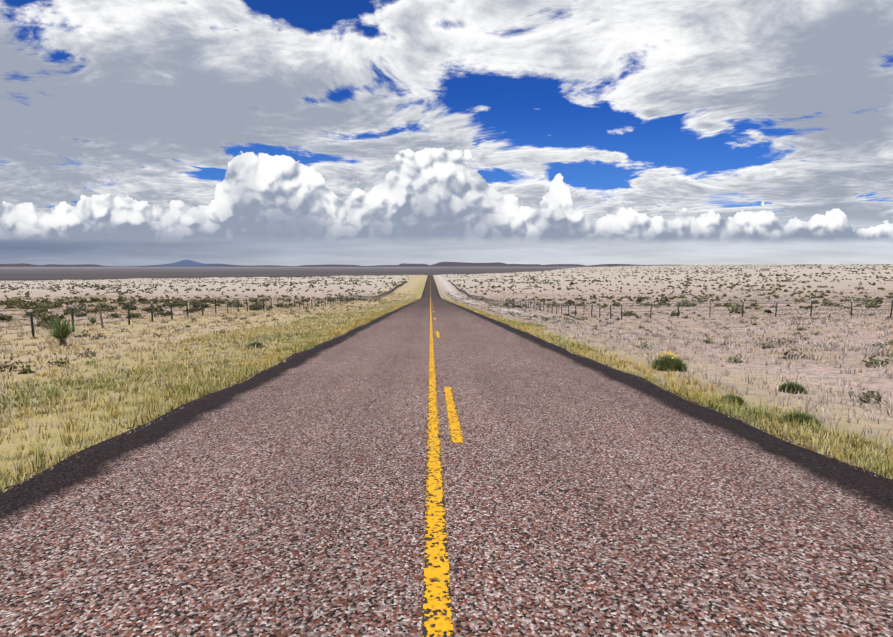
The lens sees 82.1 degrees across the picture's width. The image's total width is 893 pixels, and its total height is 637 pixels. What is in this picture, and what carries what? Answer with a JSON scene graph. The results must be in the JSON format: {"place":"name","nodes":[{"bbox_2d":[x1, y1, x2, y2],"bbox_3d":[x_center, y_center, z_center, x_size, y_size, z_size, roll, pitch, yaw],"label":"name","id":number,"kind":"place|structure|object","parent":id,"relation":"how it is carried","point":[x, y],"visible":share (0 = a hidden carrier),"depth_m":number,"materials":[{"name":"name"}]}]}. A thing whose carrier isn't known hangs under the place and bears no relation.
{"place":"outdoors","nodes":[
{"label":"outdoors","id":0,"kind":"place"},
{"bbox_2d":[0,260,655,266],"bbox_3d":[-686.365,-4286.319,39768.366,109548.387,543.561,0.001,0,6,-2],"label":"hills","id":1,"kind":"structure","parent":0,"point":[186,263],"depth_m":39576.70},
{"bbox_2d":[0,275,892,636],"bbox_3d":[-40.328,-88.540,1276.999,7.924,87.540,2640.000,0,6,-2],"label":"road","id":2,"kind":"structure","parent":0,"point":[584,497],"depth_m":3.48,"materials":[{"name":"grey asphalt"}]},
{"bbox_2d":[422,279,463,636],"bbox_3d":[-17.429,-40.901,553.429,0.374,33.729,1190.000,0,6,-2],"label":"road markings","id":3,"kind":"structure","parent":2,"relation":"on","point":[437,614],"depth_m":3.33,"materials":[{"name":"yellow paint"}]},
{"bbox_2d":[0,265,892,491],"bbox_3d":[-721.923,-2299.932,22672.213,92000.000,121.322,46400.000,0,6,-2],"label":"ground","id":4,"kind":"structure","parent":0,"point":[414,284],"depth_m":41.37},
{"bbox_2d":[41,313,85,345],"bbox_3d":[-14.849,0.434,19.708,1.728,1.354,1.687,0,6,-2],"label":"yucca","id":5,"kind":"object","parent":4,"relation":"on","point":[63,332],"visible":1,"depth_m":19.60,"materials":[{"name":"green plant"}]},
{"bbox_2d":[86,317,95,323],"bbox_3d":[-22.397,0.112,32.481,0.920,0.730,0.948,-4,7,-31],"label":"shrub","id":6,"kind":"object","parent":4,"relation":"on","point":[93,321],"visible":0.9,"depth_m":32.39,"materials":[{"name":"green plant"}]},
{"bbox_2d":[0,281,406,336],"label":"fence","id":7,"kind":"object","parent":4,"relation":"on","point":[237,300],"visible":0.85,"depth_m":40.11,"materials":[{"name":"wood"}]},
{"bbox_2d":[246,340,265,349],"bbox_3d":[-5.957,0.813,15.954,0.657,0.288,0.705,0,6,-2],"label":"green clump","id":8,"kind":"object","parent":4,"relation":"on","point":[256,343],"visible":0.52,"depth_m":15.84,"materials":[{"name":"green plant"}]},
{"bbox_2d":[0,289,892,493],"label":"grass tufts","id":9,"kind":"object","parent":4,"relation":"on","point":[757,417],"visible":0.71,"depth_m":13.40,"materials":[{"name":"beige plant"}]},
{"bbox_2d":[0,264,892,404],"bbox_3d":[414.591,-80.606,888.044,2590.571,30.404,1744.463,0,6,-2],"label":"shrubs","id":10,"kind":"object","parent":4,"relation":"on","point":[43,305],"visible":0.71,"depth_m":96.98,"materials":[{"name":"plant"}]},
{"bbox_2d":[449,280,892,319],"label":"fence","id":11,"kind":"object","parent":4,"relation":"on","point":[568,310],"visible":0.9,"depth_m":44.94,"materials":[{"name":"wood"}]},
{"bbox_2d":[648,351,693,373],"bbox_3d":[4.774,0.912,11.067,0.982,0.452,0.932,1,6,12],"label":"flower bush","id":12,"kind":"object","parent":4,"relation":"on","point":[666,363],"visible":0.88,"depth_m":10.94,"materials":[{"name":"green plant"}]},
{"bbox_2d":[718,394,747,405],"bbox_3d":[4.239,1.194,7.574,0.418,0.168,0.406,0,6,-2],"label":"green clump","id":13,"kind":"object","parent":4,"relation":"on","point":[738,398],"visible":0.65,"depth_m":7.52,"materials":[{"name":"green plant"}]},
{"bbox_2d":[778,381,807,393],"bbox_3d":[5.875,1.171,8.721,0.505,0.212,0.485,0,6,-2],"label":"green clump","id":14,"kind":"object","parent":4,"relation":"on","point":[797,387],"visible":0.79,"depth_m":8.65,"materials":[{"name":"green plant"}]},
{"bbox_2d":[779,410,822,426],"bbox_3d":[4.413,1.246,6.363,0.528,0.188,0.512,-2,6,-17],"label":"green clump","id":15,"kind":"object","parent":4,"relation":"on","point":[797,415],"visible":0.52,"depth_m":6.32,"materials":[{"name":"green plant"}]},
{"bbox_2d":[0,0,892,265],"label":"sky","id":16,"kind":"structure","parent":0,"point":[133,132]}
]}

